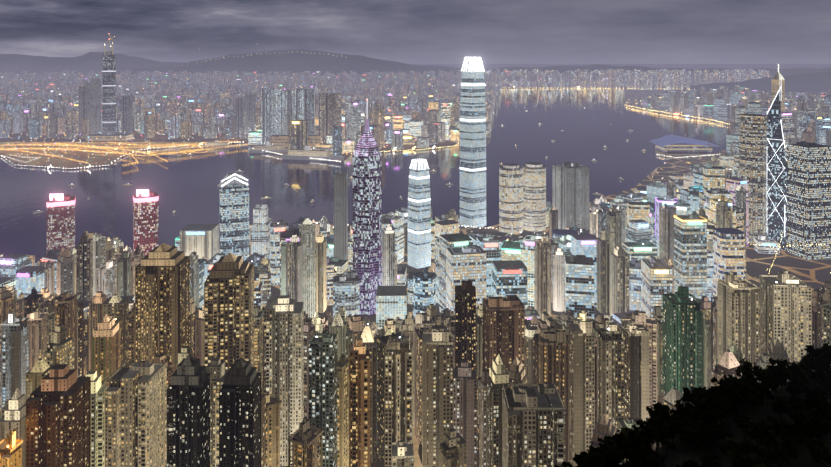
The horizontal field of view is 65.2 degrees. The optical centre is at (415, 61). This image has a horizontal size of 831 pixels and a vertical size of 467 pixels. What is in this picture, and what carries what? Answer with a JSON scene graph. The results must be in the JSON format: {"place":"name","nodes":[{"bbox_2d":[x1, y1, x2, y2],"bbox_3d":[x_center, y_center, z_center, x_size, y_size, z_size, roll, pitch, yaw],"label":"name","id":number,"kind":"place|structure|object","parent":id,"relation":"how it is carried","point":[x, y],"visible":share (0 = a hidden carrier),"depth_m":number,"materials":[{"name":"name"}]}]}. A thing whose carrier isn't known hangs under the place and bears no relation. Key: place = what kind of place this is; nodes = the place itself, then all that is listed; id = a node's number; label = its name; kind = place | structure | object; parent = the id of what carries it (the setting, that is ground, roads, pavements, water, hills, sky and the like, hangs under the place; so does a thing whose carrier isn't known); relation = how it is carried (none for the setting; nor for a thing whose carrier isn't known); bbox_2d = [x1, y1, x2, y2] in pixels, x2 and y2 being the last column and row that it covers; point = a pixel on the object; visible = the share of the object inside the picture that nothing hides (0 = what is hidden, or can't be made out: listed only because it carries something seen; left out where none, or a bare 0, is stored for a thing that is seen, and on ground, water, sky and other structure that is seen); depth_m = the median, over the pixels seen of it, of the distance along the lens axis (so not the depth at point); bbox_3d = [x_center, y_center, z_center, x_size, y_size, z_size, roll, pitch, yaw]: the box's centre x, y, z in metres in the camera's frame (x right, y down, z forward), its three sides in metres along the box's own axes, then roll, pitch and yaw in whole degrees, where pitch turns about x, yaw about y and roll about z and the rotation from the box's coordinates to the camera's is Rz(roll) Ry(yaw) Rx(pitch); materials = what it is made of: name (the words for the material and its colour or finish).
{"place":"outdoors","nodes":[
{"label":"outdoors","id":0,"kind":"place"},
{"bbox_2d":[0,52,181,75],"bbox_3d":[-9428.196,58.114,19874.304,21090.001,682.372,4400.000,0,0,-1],"label":"hills","id":1,"kind":"structure","parent":0,"point":[39,65],"depth_m":18883.83,"materials":[{"name":"grey"}]},
{"bbox_2d":[0,76,667,168],"bbox_3d":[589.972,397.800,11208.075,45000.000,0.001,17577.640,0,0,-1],"label":"kowloon ground","id":2,"kind":"structure","parent":0,"point":[24,136],"depth_m":3261.36,"materials":[{"name":"brown"}]},
{"bbox_2d":[0,34,771,213],"bbox_3d":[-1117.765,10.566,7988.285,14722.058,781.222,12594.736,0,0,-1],"label":"distant city","id":3,"kind":"object","parent":2,"relation":"on","point":[325,115],"visible":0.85,"depth_m":3671.10},
{"bbox_2d":[97,49,830,81],"bbox_3d":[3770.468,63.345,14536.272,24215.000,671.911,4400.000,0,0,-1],"label":"kowloon hills","id":4,"kind":"structure","parent":2,"relation":"on","point":[297,60],"depth_m":13803.92,"materials":[{"name":"grey"}]},
{"bbox_2d":[0,64,830,258],"bbox_3d":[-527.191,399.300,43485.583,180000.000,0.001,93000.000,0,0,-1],"label":"sea","id":5,"kind":"structure","parent":0,"point":[185,186],"depth_m":2375.22,"materials":[{"name":"purple liquid"}]},
{"bbox_2d":[0,149,830,466],"bbox_3d":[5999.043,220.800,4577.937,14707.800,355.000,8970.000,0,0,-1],"label":"ground","id":6,"kind":"structure","parent":0,"point":[814,273],"depth_m":1267.45,"materials":[{"name":"grey concrete"}]},
{"bbox_2d":[0,57,830,466],"bbox_3d":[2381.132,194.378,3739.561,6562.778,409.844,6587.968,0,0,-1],"label":"city buildings","id":7,"kind":"structure","parent":6,"relation":"on","point":[196,345],"depth_m":609.37,"materials":[{"name":"grey concrete"}]},
{"bbox_2d":[333,102,830,273],"bbox_3d":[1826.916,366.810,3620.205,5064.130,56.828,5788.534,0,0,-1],"label":"island lights","id":8,"kind":"object","parent":6,"relation":"on","point":[686,162],"visible":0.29,"depth_m":4088.48},
{"bbox_2d":[0,0,830,63],"label":"sky","id":9,"kind":"structure","parent":0,"point":[403,31],"materials":[{"name":"grey"}]},
{"bbox_2d":[624,90,729,122],"bbox_3d":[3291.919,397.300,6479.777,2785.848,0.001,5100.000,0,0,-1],"label":"island ground","id":10,"kind":"structure","parent":0,"point":[632,97],"depth_m":7315.95,"materials":[{"name":"grey"}]},
{"bbox_2d":[628,374,830,466],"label":"hillside","id":11,"kind":"structure","parent":0,"point":[680,454],"depth_m":236.88,"materials":[{"name":"black plant"}]},
{"bbox_2d":[554,343,830,466],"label":"hillside trees","id":12,"kind":"object","parent":11,"relation":"on","point":[662,425],"visible":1,"depth_m":237.21,"materials":[{"name":"black plant"}]},
{"bbox_2d":[690,72,830,94],"bbox_3d":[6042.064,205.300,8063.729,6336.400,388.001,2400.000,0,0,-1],"label":"island hills","id":13,"kind":"structure","parent":0,"point":[815,83],"depth_m":7616.68,"materials":[{"name":"grey"}]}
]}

